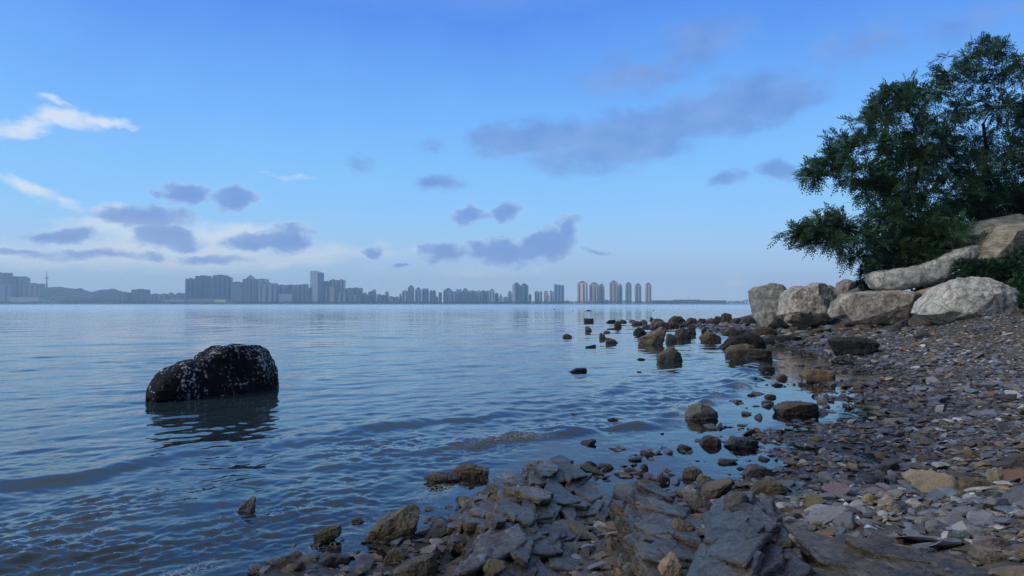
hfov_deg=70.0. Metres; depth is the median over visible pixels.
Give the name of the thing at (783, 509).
shingle stone
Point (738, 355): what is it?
rock
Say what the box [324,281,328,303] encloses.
tower block
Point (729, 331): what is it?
rock
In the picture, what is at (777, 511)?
shingle stone
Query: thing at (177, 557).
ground
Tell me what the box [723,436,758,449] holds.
stone
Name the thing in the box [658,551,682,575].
stone
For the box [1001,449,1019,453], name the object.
shingle stone
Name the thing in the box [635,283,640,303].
tower block
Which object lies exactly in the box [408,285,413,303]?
tower block
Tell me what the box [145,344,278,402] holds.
rock
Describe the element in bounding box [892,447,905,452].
shingle stone
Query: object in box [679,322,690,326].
rock
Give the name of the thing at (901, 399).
shingle stone
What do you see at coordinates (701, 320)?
rock
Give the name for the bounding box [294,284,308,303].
tower block
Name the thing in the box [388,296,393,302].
tower block
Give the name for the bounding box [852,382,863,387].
shingle stone
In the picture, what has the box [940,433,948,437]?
shingle stone
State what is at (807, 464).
shingle stone
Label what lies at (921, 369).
shingle stone
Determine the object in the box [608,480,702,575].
rock outcrop
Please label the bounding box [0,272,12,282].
office block
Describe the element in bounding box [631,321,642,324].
rock
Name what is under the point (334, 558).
stone
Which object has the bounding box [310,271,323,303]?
skyscraper
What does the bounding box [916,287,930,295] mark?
boulder
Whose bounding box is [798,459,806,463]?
shingle stone
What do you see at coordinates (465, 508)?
shingle stone
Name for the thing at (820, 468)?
shingle stone
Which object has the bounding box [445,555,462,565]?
shingle stone
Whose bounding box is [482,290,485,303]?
tower block
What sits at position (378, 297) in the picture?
tower block
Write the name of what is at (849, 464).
shingle stone
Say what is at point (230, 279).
office block
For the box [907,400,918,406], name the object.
shingle stone
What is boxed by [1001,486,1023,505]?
shingle stone
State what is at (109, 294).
hill
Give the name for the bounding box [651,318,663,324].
rock
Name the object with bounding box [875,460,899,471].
shingle stone
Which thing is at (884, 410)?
shingle stone
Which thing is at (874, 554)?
rock outcrop
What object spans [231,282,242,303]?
office block
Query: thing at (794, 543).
stone
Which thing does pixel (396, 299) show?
tower block
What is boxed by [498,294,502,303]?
tower block
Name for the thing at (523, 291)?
tower block
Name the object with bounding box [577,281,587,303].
tower block
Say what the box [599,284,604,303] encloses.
tower block
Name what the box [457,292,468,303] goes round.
tower block
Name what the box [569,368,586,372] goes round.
rock
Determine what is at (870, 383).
shingle stone
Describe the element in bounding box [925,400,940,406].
shingle stone
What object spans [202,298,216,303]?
building
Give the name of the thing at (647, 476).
shingle stone
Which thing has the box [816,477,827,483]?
shingle stone
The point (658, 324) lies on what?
rock
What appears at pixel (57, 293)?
hill
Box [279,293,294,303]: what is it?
building
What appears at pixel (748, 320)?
rock
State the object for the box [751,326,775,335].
rock
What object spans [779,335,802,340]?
rock
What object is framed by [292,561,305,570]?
stone
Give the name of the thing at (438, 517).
shingle stone
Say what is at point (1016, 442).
shingle stone
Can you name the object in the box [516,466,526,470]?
shingle stone
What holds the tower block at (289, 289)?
on the far shore
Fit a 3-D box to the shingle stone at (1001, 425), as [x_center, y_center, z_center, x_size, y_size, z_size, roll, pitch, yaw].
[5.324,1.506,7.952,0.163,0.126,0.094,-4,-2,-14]
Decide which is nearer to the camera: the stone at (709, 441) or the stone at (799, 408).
the stone at (709, 441)
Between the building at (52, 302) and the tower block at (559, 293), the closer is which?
the building at (52, 302)
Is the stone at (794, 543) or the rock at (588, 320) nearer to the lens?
the stone at (794, 543)
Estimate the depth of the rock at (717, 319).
51.88 m
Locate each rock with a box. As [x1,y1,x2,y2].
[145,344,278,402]
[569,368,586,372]
[584,318,593,321]
[599,333,605,338]
[605,337,617,342]
[614,320,621,327]
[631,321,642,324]
[633,328,646,334]
[637,326,665,344]
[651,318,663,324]
[654,321,671,327]
[656,346,682,361]
[665,334,676,341]
[667,316,685,322]
[670,322,678,326]
[674,328,691,338]
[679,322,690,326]
[686,317,696,323]
[687,324,695,333]
[696,318,706,323]
[699,331,721,341]
[706,318,714,323]
[714,316,720,323]
[718,332,766,348]
[721,313,731,322]
[722,327,737,335]
[724,344,754,360]
[729,348,772,363]
[730,318,740,323]
[737,329,750,334]
[739,316,755,324]
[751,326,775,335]
[757,365,774,372]
[763,334,781,342]
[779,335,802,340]
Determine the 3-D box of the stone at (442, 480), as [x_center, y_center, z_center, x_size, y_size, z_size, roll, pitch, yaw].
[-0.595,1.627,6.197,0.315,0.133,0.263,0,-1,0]
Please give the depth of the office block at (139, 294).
3079.96 m
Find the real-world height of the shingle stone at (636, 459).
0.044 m
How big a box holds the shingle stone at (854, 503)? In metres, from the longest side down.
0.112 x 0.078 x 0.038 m
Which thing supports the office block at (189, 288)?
on the far shore
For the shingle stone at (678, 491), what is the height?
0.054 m
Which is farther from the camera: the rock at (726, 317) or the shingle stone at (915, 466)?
the rock at (726, 317)
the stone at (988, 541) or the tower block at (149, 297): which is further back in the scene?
the tower block at (149, 297)
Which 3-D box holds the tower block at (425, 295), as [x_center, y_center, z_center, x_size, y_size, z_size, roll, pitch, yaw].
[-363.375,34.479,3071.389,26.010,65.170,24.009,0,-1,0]
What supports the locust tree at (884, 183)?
on the ground
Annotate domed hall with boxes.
[166,292,175,298]
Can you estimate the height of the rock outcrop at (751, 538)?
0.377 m
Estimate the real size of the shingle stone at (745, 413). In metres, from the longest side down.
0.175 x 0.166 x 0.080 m
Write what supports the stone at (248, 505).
in the water
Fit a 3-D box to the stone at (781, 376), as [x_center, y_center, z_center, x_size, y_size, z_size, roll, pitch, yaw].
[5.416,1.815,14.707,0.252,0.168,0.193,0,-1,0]
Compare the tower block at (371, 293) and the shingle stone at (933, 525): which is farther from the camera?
the tower block at (371, 293)
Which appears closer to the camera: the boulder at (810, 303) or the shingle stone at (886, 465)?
the shingle stone at (886, 465)
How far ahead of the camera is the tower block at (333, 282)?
3110.99 m
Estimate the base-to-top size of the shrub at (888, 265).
4.421 m
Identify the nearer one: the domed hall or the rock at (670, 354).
the rock at (670, 354)
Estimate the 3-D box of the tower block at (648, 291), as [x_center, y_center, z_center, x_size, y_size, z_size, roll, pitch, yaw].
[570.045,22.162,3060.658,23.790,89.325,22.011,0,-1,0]
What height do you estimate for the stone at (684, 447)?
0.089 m
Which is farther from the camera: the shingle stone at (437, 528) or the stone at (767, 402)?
the stone at (767, 402)
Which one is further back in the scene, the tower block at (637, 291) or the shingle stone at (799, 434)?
the tower block at (637, 291)
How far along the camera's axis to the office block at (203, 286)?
3081.55 m
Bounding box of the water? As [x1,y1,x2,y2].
[0,304,918,575]
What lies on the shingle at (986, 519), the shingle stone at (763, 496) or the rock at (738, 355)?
the shingle stone at (763, 496)
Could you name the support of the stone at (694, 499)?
on the ground
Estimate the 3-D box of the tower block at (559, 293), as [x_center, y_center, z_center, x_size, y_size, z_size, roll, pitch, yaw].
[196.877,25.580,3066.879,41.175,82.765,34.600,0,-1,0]
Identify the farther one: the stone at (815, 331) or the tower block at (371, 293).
the tower block at (371, 293)
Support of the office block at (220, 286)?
on the far shore
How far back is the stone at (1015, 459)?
6.08 m
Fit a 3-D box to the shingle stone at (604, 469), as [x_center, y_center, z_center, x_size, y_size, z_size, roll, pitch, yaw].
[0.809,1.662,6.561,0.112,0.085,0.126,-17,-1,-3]
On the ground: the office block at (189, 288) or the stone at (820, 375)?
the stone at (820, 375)
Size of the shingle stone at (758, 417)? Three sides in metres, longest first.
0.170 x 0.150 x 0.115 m
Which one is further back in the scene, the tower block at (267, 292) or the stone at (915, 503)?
the tower block at (267, 292)
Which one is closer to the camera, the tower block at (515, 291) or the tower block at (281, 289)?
the tower block at (515, 291)
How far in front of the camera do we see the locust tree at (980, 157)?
33.22 m
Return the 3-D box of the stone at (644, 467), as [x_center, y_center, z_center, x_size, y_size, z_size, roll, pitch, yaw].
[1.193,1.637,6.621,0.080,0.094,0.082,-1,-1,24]
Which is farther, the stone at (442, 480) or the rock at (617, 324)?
the rock at (617, 324)
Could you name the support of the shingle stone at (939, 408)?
on the ground
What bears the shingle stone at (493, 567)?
on the rock outcrop at (527, 510)
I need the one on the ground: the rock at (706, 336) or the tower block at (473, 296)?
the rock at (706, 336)
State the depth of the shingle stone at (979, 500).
4.55 m
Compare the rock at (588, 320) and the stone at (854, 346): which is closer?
the stone at (854, 346)
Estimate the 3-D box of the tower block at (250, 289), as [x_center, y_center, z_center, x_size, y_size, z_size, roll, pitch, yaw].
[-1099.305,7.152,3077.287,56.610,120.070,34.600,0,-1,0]
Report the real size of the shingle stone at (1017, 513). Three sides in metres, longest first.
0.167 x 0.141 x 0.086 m
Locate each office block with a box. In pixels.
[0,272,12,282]
[118,292,130,303]
[131,289,149,303]
[185,278,194,298]
[195,275,211,298]
[213,275,228,298]
[229,277,232,301]
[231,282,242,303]
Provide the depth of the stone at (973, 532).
3.55 m
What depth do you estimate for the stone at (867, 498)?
4.62 m
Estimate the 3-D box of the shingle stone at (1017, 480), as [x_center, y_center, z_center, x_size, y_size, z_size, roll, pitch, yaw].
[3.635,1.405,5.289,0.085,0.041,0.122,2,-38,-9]
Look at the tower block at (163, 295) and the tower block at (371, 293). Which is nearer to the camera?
the tower block at (163, 295)
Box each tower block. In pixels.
[0,283,15,303]
[12,276,29,296]
[19,283,44,299]
[147,294,150,303]
[151,293,159,303]
[161,293,166,301]
[242,275,258,303]
[258,283,277,303]
[259,279,268,282]
[278,285,284,302]
[285,285,293,293]
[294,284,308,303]
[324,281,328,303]
[325,286,330,303]
[329,279,337,301]
[331,286,334,303]
[338,279,345,291]
[338,291,346,303]
[344,288,353,303]
[350,294,360,303]
[354,287,362,294]
[361,294,370,303]
[368,291,373,301]
[372,289,375,303]
[376,294,381,302]
[385,291,388,303]
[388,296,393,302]
[394,297,399,303]
[402,290,407,303]
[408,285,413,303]
[415,287,421,303]
[422,288,428,303]
[429,290,435,303]
[438,292,441,303]
[443,288,452,303]
[450,291,457,303]
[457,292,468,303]
[469,292,476,303]
[477,290,481,303]
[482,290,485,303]
[486,291,488,303]
[489,289,494,303]
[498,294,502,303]
[508,291,511,303]
[512,283,519,303]
[520,283,527,303]
[535,291,539,303]
[544,291,547,303]
[554,284,563,303]
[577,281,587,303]
[589,282,598,303]
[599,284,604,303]
[609,280,617,303]
[618,284,621,303]
[625,282,631,303]
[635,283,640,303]
[645,283,651,303]
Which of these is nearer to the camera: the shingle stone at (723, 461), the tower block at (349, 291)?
the shingle stone at (723, 461)
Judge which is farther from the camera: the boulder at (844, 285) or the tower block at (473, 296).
the tower block at (473, 296)
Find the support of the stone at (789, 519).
on the shingle at (986, 519)
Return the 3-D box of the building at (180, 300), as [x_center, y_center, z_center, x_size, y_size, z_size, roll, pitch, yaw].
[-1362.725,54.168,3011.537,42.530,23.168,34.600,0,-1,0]
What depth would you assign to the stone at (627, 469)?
6.47 m
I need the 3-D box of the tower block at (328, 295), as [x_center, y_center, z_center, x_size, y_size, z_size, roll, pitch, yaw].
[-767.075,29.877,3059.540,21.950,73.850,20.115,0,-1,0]
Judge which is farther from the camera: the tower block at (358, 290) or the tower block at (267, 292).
the tower block at (358, 290)
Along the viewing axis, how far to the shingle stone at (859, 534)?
3.88 m
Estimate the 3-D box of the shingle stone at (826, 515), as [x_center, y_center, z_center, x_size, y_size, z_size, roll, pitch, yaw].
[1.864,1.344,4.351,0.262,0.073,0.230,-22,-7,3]
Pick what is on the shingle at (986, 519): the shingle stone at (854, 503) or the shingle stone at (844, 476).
the shingle stone at (844, 476)
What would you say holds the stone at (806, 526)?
on the ground
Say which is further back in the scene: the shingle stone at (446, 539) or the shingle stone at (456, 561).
the shingle stone at (446, 539)
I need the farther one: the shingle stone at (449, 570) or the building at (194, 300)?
the building at (194, 300)
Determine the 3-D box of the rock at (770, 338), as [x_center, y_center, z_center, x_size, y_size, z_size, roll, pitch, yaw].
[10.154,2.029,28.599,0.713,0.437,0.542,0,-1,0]
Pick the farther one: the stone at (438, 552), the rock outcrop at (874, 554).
the stone at (438, 552)
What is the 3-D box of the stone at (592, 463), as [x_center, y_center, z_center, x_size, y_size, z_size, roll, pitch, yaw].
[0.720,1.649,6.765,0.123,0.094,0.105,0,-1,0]
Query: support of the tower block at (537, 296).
on the far shore
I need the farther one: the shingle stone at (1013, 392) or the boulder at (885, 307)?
the boulder at (885, 307)
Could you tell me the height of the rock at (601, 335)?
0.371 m
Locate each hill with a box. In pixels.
[45,287,89,299]
[61,289,121,303]
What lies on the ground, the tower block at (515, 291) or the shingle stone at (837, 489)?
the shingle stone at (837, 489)
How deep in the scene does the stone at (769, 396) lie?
11.71 m
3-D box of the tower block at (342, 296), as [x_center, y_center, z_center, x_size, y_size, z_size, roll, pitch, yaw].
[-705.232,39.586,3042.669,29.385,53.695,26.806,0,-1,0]
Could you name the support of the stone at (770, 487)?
on the shingle at (986, 519)
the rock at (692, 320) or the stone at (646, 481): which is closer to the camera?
the stone at (646, 481)
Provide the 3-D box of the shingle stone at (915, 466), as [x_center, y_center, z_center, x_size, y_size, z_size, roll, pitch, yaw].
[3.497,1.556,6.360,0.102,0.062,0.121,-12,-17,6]
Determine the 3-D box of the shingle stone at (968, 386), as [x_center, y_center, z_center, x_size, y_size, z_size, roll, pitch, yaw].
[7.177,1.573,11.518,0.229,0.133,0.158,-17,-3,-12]
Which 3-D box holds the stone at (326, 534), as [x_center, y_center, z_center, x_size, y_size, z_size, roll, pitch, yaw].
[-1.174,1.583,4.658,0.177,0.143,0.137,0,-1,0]
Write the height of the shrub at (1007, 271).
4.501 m
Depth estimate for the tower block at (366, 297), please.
3039.87 m
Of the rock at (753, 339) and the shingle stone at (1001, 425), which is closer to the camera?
the shingle stone at (1001, 425)
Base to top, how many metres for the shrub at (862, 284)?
3.124 m
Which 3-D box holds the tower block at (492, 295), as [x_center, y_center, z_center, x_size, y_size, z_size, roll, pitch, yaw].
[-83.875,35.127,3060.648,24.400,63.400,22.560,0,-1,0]
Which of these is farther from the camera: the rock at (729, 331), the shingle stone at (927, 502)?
the rock at (729, 331)
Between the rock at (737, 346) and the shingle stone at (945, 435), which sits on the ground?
the rock at (737, 346)
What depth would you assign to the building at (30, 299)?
2999.69 m
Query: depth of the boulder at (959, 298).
24.44 m
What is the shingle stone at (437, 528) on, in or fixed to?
on the shingle at (986, 519)
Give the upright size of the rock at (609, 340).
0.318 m
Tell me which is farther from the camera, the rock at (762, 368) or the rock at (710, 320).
the rock at (710, 320)
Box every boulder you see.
[748,283,788,328]
[776,282,834,327]
[784,314,802,322]
[827,285,835,299]
[827,287,864,317]
[835,279,858,298]
[837,290,920,324]
[864,245,981,290]
[911,276,1020,324]
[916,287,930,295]
[939,214,1023,248]
[976,224,1023,260]
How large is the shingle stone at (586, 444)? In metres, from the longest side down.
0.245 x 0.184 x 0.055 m
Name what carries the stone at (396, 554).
on the shingle at (986, 519)
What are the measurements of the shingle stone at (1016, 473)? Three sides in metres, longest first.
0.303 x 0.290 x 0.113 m
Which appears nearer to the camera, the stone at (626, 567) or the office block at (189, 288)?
the stone at (626, 567)
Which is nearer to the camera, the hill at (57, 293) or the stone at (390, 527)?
the stone at (390, 527)
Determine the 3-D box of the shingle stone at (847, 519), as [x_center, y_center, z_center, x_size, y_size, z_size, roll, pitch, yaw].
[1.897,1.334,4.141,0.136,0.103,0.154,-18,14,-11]
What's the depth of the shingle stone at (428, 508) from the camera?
5.32 m
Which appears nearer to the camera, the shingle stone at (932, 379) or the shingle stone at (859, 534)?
the shingle stone at (859, 534)
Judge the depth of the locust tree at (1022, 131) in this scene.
34.71 m
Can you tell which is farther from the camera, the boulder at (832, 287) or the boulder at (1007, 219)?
the boulder at (832, 287)
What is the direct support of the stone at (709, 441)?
on the ground
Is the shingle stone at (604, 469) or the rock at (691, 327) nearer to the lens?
the shingle stone at (604, 469)
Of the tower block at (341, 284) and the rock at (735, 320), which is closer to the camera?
the rock at (735, 320)
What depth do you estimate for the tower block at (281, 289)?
3100.42 m
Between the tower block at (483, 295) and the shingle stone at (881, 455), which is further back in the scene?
the tower block at (483, 295)
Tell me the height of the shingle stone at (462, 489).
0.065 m
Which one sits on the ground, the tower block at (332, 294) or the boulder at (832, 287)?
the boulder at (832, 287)
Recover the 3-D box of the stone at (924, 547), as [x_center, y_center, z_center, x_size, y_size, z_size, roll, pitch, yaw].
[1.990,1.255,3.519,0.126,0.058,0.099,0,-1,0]
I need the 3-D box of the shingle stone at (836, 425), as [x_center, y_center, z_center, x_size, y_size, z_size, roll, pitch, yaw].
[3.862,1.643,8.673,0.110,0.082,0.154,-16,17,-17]
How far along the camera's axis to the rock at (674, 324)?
47.39 m
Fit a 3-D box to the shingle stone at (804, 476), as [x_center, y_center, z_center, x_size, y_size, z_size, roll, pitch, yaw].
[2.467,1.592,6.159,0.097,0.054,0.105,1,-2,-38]
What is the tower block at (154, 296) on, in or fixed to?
on the far shore
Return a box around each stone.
[237,496,255,520]
[276,555,297,567]
[289,551,302,558]
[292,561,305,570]
[313,524,341,543]
[318,553,350,564]
[352,518,363,528]
[365,504,419,543]
[382,547,408,563]
[392,552,437,575]
[423,471,459,489]
[423,516,434,523]
[424,520,447,538]
[425,505,436,511]
[429,516,447,522]
[431,546,441,559]
[437,492,453,502]
[443,536,449,544]
[444,565,457,575]
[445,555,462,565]
[450,463,488,484]
[454,485,470,493]
[460,505,470,513]
[477,554,489,560]
[482,559,506,575]
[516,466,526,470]
[575,439,595,448]
[580,463,603,475]
[584,461,596,466]
[595,463,613,471]
[600,467,607,473]
[606,417,618,423]
[613,481,633,499]
[621,562,632,572]
[623,467,636,472]
[628,457,641,461]
[633,479,659,486]
[639,464,648,471]
[643,473,652,479]
[656,475,669,485]
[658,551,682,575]
[663,448,672,453]
[671,479,679,484]
[671,518,695,530]
[676,488,683,495]
[677,444,691,450]
[681,466,702,479]
[681,484,712,513]
[685,402,717,421]
[696,474,710,486]
[699,435,721,447]
[701,477,734,499]
[717,458,737,464]
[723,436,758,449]
[723,491,749,506]
[741,411,752,416]
[742,464,773,478]
[749,479,786,495]
[752,413,763,420]
[758,455,770,462]
[759,493,774,499]
[760,400,773,404]
[764,394,776,399]
[772,400,818,416]
[775,509,780,515]
[776,374,787,378]
[776,502,786,507]
[780,507,791,511]
[783,516,797,523]
[785,512,801,518]
[788,533,809,555]
[789,522,817,531]
[794,433,809,435]
[797,453,807,459]
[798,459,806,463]
[798,474,810,479]
[799,368,835,381]
[801,493,824,506]
[803,462,812,465]
[805,505,849,524]
[806,443,816,448]
[809,329,820,334]
[814,466,822,471]
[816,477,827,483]
[819,481,850,498]
[821,450,832,456]
[825,526,836,532]
[827,336,879,355]
[831,457,842,462]
[832,422,843,428]
[832,511,854,529]
[839,473,847,479]
[841,495,854,501]
[847,462,857,467]
[848,500,863,506]
[850,510,861,514]
[851,531,865,538]
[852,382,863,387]
[861,493,875,504]
[861,520,873,526]
[864,475,889,484]
[867,381,876,385]
[875,452,887,457]
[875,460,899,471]
[876,408,889,413]
[876,510,889,515]
[877,494,901,514]
[887,319,908,331]
[892,430,905,437]
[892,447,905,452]
[898,397,904,402]
[901,468,963,495]
[904,489,920,495]
[905,498,925,509]
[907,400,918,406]
[907,434,925,438]
[909,463,920,468]
[911,542,938,552]
[912,330,932,338]
[914,516,930,526]
[916,367,926,370]
[923,500,932,504]
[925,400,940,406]
[925,519,945,532]
[926,376,938,382]
[928,488,945,498]
[934,404,945,411]
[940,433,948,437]
[943,503,952,509]
[945,505,980,517]
[947,530,970,540]
[950,496,962,502]
[951,520,966,530]
[958,466,975,470]
[958,476,993,489]
[962,383,972,388]
[966,527,988,537]
[967,545,1005,563]
[971,497,985,503]
[971,535,1009,547]
[982,497,1008,510]
[990,511,1005,516]
[991,491,1002,497]
[994,421,1008,430]
[998,520,1011,525]
[999,405,1010,409]
[1000,468,1023,483]
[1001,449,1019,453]
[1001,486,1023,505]
[1003,453,1023,465]
[1004,390,1023,398]
[1009,439,1020,444]
[1009,478,1020,482]
[1009,509,1023,518]
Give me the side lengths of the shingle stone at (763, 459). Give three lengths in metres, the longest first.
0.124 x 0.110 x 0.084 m
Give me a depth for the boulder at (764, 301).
38.00 m
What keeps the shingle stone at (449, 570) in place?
on the ground
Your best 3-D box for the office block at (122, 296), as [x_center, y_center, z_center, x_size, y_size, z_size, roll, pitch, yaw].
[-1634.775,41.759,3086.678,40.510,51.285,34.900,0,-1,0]
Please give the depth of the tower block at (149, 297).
3079.77 m
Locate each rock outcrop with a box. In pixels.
[446,454,613,575]
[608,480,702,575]
[686,491,815,575]
[782,523,994,575]
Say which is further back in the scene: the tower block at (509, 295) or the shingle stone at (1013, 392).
the tower block at (509, 295)
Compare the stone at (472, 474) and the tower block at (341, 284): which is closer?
the stone at (472, 474)
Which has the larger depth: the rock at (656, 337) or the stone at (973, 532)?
the rock at (656, 337)
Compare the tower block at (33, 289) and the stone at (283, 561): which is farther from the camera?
the tower block at (33, 289)
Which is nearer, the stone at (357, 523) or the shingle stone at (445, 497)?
the stone at (357, 523)
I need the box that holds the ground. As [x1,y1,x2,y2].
[51,257,1023,575]
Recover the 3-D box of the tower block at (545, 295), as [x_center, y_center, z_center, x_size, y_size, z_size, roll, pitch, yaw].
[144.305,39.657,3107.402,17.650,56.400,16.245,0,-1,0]
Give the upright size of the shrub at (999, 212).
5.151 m
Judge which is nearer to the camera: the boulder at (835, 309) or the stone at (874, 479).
the stone at (874, 479)
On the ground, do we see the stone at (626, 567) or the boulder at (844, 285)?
the boulder at (844, 285)
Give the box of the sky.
[0,0,1023,303]
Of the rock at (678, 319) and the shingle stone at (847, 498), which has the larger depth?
the rock at (678, 319)
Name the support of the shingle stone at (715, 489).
on the ground
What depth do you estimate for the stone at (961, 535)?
3.54 m
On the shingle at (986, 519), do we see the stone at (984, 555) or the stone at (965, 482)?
the stone at (965, 482)
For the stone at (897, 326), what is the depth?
26.35 m
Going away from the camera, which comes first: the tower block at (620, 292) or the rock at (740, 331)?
the rock at (740, 331)
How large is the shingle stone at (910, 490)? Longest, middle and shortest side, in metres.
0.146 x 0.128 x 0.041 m
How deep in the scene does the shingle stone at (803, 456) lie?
6.95 m
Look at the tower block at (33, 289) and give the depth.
3060.51 m
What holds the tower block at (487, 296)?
on the far shore
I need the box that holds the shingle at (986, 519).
[190,309,1023,575]
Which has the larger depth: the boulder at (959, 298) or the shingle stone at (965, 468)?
the boulder at (959, 298)
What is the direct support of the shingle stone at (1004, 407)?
on the ground
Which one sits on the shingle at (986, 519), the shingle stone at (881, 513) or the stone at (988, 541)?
the shingle stone at (881, 513)
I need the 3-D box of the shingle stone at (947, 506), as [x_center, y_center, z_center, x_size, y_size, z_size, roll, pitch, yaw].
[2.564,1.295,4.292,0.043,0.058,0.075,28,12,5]
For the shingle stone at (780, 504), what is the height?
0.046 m
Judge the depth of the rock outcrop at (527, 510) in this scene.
4.49 m
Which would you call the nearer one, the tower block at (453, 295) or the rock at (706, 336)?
the rock at (706, 336)
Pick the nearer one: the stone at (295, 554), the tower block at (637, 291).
the stone at (295, 554)
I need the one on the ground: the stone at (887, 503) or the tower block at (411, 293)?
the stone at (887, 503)
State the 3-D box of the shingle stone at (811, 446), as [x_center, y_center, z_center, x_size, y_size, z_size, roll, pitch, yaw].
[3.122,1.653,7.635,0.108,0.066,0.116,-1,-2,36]
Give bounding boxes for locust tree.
[767,68,987,291]
[909,31,1023,228]
[992,94,1023,215]
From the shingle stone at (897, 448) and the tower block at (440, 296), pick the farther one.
the tower block at (440, 296)
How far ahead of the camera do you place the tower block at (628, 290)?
3050.23 m
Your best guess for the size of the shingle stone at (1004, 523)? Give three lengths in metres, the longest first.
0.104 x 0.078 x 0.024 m
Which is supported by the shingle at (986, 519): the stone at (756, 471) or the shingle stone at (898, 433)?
the shingle stone at (898, 433)
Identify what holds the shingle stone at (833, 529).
on the shingle at (986, 519)
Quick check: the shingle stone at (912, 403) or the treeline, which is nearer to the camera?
the shingle stone at (912, 403)
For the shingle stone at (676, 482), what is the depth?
6.11 m
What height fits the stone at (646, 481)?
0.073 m
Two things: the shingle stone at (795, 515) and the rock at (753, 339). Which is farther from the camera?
the rock at (753, 339)
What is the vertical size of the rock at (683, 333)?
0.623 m
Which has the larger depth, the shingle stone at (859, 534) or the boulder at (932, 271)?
the boulder at (932, 271)
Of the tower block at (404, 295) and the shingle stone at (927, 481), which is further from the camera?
the tower block at (404, 295)
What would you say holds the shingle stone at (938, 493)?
on the shingle at (986, 519)
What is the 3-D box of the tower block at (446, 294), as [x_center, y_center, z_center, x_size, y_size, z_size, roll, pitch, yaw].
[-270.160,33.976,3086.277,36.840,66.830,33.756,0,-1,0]
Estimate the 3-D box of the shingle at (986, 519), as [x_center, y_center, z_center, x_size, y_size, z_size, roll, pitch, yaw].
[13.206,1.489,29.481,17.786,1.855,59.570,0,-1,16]
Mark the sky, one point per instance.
(392, 146)
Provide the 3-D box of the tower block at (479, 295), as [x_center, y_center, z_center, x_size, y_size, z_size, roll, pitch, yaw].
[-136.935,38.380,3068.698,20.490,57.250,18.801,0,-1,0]
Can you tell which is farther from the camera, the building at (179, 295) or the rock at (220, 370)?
the building at (179, 295)
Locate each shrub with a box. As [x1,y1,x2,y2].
[853,257,887,324]
[862,210,963,290]
[923,183,1023,269]
[947,245,1023,314]
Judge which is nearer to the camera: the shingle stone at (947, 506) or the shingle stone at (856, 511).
the shingle stone at (947, 506)
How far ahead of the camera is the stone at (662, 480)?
6.13 m
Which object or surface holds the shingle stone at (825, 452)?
on the shingle at (986, 519)
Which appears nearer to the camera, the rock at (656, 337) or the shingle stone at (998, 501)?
the shingle stone at (998, 501)
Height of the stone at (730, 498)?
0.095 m
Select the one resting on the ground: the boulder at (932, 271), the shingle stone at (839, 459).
the shingle stone at (839, 459)
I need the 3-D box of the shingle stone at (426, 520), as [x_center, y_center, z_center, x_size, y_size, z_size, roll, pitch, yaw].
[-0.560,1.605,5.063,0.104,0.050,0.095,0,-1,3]
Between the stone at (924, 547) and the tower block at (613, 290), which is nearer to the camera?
the stone at (924, 547)
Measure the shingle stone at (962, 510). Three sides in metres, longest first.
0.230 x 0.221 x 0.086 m
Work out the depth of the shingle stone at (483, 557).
3.71 m
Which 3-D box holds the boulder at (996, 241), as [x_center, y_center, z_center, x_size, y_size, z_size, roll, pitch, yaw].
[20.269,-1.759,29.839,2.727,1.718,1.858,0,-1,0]
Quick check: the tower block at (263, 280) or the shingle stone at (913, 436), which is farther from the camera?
the tower block at (263, 280)
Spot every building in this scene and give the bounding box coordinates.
[10,296,42,303]
[38,299,63,303]
[162,299,173,303]
[174,298,184,303]
[175,293,184,298]
[185,298,201,303]
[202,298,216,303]
[214,298,228,303]
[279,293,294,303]
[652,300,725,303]
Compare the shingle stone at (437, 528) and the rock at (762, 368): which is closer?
the shingle stone at (437, 528)
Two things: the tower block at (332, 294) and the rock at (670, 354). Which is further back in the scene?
the tower block at (332, 294)
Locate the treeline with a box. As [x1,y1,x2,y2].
[0,298,748,303]
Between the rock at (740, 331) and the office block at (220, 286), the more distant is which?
the office block at (220, 286)
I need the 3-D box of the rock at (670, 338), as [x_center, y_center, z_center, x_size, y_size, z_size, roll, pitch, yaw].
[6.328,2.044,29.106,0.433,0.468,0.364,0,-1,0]
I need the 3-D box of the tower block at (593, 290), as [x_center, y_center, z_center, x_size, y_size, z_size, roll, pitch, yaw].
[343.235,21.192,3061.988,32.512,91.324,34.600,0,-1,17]
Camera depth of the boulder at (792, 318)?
34.18 m
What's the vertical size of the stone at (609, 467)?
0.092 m
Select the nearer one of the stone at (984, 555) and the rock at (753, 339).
the stone at (984, 555)
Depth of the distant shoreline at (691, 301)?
3099.30 m
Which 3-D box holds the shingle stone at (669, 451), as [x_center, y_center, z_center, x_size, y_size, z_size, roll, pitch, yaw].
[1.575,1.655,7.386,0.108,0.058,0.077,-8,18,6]
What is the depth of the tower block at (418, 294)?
3054.96 m
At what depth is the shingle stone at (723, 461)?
6.89 m
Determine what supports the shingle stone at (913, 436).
on the ground
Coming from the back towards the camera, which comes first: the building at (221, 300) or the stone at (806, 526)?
the building at (221, 300)
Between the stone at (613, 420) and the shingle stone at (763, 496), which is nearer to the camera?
the shingle stone at (763, 496)
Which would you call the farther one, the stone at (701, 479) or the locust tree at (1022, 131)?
the locust tree at (1022, 131)
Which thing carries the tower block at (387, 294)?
on the far shore
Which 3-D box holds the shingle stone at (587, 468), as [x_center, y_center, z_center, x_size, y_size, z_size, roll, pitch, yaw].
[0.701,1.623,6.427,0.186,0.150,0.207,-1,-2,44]
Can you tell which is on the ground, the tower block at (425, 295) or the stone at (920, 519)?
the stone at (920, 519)
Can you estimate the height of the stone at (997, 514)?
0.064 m

